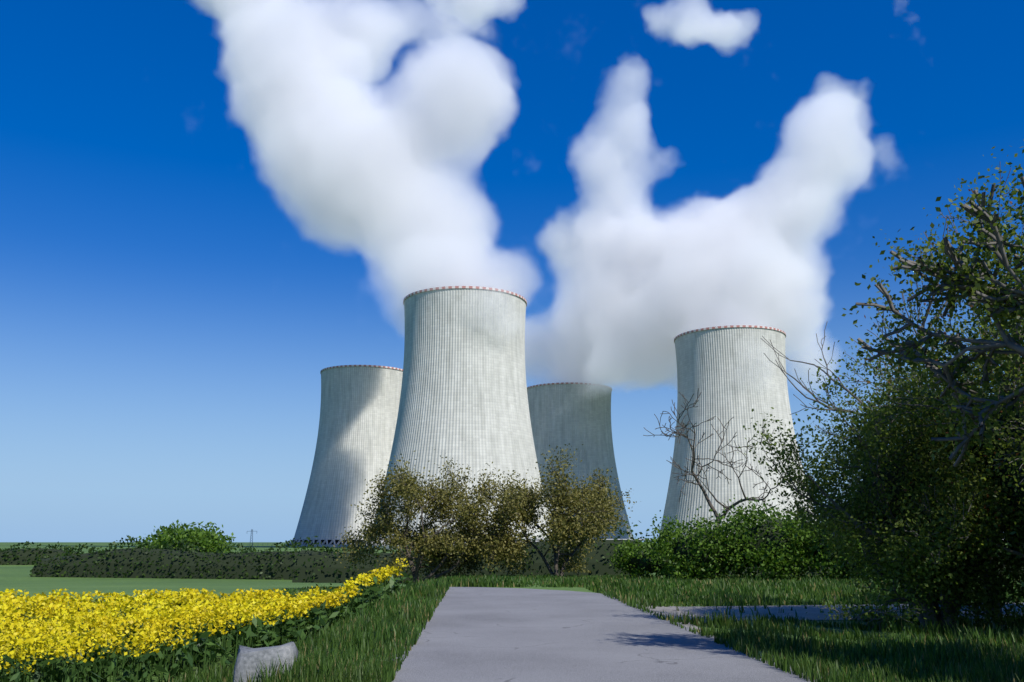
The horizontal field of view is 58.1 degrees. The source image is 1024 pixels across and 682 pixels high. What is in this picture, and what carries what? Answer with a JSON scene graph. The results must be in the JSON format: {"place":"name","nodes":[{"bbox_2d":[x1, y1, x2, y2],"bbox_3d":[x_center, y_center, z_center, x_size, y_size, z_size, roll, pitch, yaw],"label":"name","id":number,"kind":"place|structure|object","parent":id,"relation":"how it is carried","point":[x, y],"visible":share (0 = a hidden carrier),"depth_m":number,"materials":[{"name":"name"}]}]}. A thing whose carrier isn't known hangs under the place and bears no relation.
{"place":"outdoors","nodes":[
{"label":"outdoors","id":0,"kind":"place"},
{"bbox_2d":[0,542,1022,681],"bbox_3d":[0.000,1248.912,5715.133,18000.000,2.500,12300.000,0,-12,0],"label":"ground","id":1,"kind":"structure","parent":0,"point":[15,577],"depth_m":77.66,"materials":[{"name":"green plant"}]},
{"bbox_2d":[0,541,80,564],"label":"hedge","id":2,"kind":"object","parent":1,"relation":"on","point":[18,556],"visible":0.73,"depth_m":164.45,"materials":[{"name":"green plant"}]},
{"bbox_2d":[129,520,235,552],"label":"bush","id":3,"kind":"object","parent":1,"relation":"on","point":[159,532],"visible":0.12,"depth_m":145.58,"materials":[{"name":"green plant"}]},
{"bbox_2d":[139,527,234,552],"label":"bush","id":4,"kind":"object","parent":1,"relation":"on","point":[201,540],"visible":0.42,"depth_m":123.22,"materials":[{"name":"green plant"}]},
{"bbox_2d":[0,558,411,681],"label":"flowers","id":5,"kind":"object","parent":1,"relation":"on","point":[44,638],"visible":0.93,"depth_m":18.32,"materials":[{"name":"yellow plant"}]},
{"bbox_2d":[29,535,413,579],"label":"hedge","id":6,"kind":"object","parent":1,"relation":"on","point":[145,562],"visible":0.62,"depth_m":104.23,"materials":[{"name":"green plant"}]},
{"bbox_2d":[232,529,284,546],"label":"gantry mast and fence","id":7,"kind":"object","parent":1,"relation":"on","point":[252,542],"visible":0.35,"depth_m":746.62,"materials":[{"name":"silver metal"}]},
{"bbox_2d":[233,642,298,681],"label":"boundary stone","id":8,"kind":"object","parent":1,"relation":"on","point":[248,659],"visible":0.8,"depth_m":10.86,"materials":[{"name":"stone"}]},
{"bbox_2d":[156,573,526,681],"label":"verge grass","id":9,"kind":"structure","parent":1,"relation":"on","point":[379,632],"depth_m":13.73,"materials":[{"name":"green plant"}]},
{"bbox_2d":[286,365,402,546],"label":"cooling tower","id":10,"kind":"structure","parent":1,"relation":"on","point":[359,407],"depth_m":749.86,"materials":[{"name":"concrete"}]},
{"bbox_2d":[332,449,545,583],"bbox_3d":[-3.704,8.948,46.577,10.701,7.171,7.938,0,-12,0],"label":"bush","id":11,"kind":"object","parent":1,"relation":"on","point":[431,546],"visible":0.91,"depth_m":45.30,"materials":[{"name":"green plant"}]},
{"bbox_2d":[364,286,552,549],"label":"cooling tower","id":12,"kind":"structure","parent":1,"relation":"on","point":[464,398],"depth_m":534.25,"materials":[{"name":"concrete"}]},
{"bbox_2d":[289,521,647,585],"bbox_3d":[-2.862,13.711,58.915,23.107,4.390,3.884,-3,-13,13],"label":"hedge behind trees","id":13,"kind":"object","parent":1,"relation":"on","point":[314,566],"visible":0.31,"depth_m":58.47,"materials":[{"name":"green plant"}]},
{"bbox_2d":[430,443,640,576],"bbox_3d":[1.584,8.650,46.252,10.321,6.656,7.482,-7,-14,29],"label":"bush","id":14,"kind":"object","parent":1,"relation":"on","point":[588,525],"visible":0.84,"depth_m":44.80,"materials":[{"name":"green plant"}]},
{"bbox_2d":[527,382,632,538],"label":"cooling tower","id":15,"kind":"structure","parent":1,"relation":"on","point":[575,415],"depth_m":773.46,"materials":[{"name":"concrete"}]},
{"bbox_2d":[604,535,675,577],"bbox_3d":[6.527,9.973,42.846,4.387,2.085,4.416,0,-12,0],"label":"bush","id":16,"kind":"object","parent":1,"relation":"on","point":[631,563],"visible":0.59,"depth_m":42.51,"materials":[{"name":"green plant"}]},
{"bbox_2d":[627,506,759,579],"bbox_3d":[7.887,8.553,39.066,5.760,3.084,5.352,-5,-13,22],"label":"bush","id":17,"kind":"object","parent":1,"relation":"on","point":[688,559],"visible":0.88,"depth_m":38.09,"materials":[{"name":"green plant"}]},
{"bbox_2d":[643,388,798,532],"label":"bare tree","id":18,"kind":"object","parent":1,"relation":"on","point":[711,506],"visible":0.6,"depth_m":73.78,"materials":[{"name":"brown plant"}]},
{"bbox_2d":[656,325,816,542],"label":"cooling tower","id":19,"kind":"structure","parent":1,"relation":"on","point":[730,371],"depth_m":610.33,"materials":[{"name":"concrete"}]},
{"bbox_2d":[678,494,837,579],"bbox_3d":[10.649,8.150,38.323,6.350,3.497,5.733,-9,-15,35],"label":"bush","id":20,"kind":"object","parent":1,"relation":"on","point":[766,548],"visible":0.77,"depth_m":36.98,"materials":[{"name":"green plant"}]},
{"bbox_2d":[778,497,879,580],"bbox_3d":[13.315,7.911,37.244,5.527,3.513,5.814,0,-12,0],"label":"bush","id":21,"kind":"object","parent":1,"relation":"on","point":[822,562],"visible":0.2,"depth_m":36.12,"materials":[{"name":"green plant"}]},
{"bbox_2d":[636,603,1023,625],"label":"road","id":22,"kind":"structure","parent":1,"relation":"on","point":[813,612],"depth_m":20.18,"materials":[{"name":"grey asphalt"}]},
{"bbox_2d":[719,550,1023,576],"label":"hedge","id":23,"kind":"object","parent":1,"relation":"on","point":[806,573],"depth_m":93.48,"materials":[{"name":"green plant"}]},
{"bbox_2d":[737,322,1023,631],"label":"shrub","id":24,"kind":"object","parent":1,"relation":"on","point":[869,452],"visible":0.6,"depth_m":16.04,"materials":[{"name":"green plant"}]},
{"bbox_2d":[761,209,1004,616],"bbox_3d":[8.879,1.543,21.819,3.002,9.350,5.767,9,-15,-35],"label":"bare tree","id":25,"kind":"object","parent":1,"relation":"on","point":[843,386],"visible":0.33,"depth_m":22.32,"materials":[{"name":"brown plant"}]},
{"bbox_2d":[780,377,1023,628],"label":"shrub","id":26,"kind":"object","parent":1,"relation":"on","point":[970,593],"visible":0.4,"depth_m":16.16,"materials":[{"name":"green plant"}]},
{"bbox_2d":[784,142,1023,594],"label":"tree","id":27,"kind":"object","parent":1,"relation":"on","point":[994,333],"visible":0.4,"depth_m":14.97,"materials":[{"name":"plant"}]},
{"bbox_2d":[842,139,1023,586],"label":"shadow tree","id":28,"kind":"object","parent":1,"relation":"on","point":[1004,301],"visible":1,"depth_m":10.89,"materials":[{"name":"green plant"}]},
{"bbox_2d":[881,305,1023,628],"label":"shrub","id":29,"kind":"object","parent":1,"relation":"on","point":[1020,496],"visible":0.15,"depth_m":15.85,"materials":[{"name":"green plant"}]},
{"bbox_2d":[0,0,1023,541],"label":"sky","id":30,"kind":"structure","parent":0,"point":[209,208],"materials":[{"name":"blue"}]},
{"bbox_2d":[392,587,814,681],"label":"road","id":31,"kind":"structure","parent":0,"point":[481,634],"depth_m":13.26,"materials":[{"name":"concrete"}]},
{"bbox_2d":[208,574,1021,602],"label":"lawn grass","id":32,"kind":"structure","parent":0,"point":[529,577],"depth_m":39.25,"materials":[{"name":"green plant"}]},
{"bbox_2d":[539,575,1023,681],"bbox_3d":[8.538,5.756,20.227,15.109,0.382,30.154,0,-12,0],"label":"verge grass","id":33,"kind":"structure","parent":0,"point":[988,655],"depth_m":13.91,"materials":[{"name":"green plant"}]},
{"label":"embankment ground","id":34,"kind":"structure","parent":0,"visible":0},
{"bbox_2d":[515,539,1003,540],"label":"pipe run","id":35,"kind":"object","parent":34,"relation":"on","point":[603,539],"visible":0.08,"depth_m":462.05,"materials":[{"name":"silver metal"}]}
]}

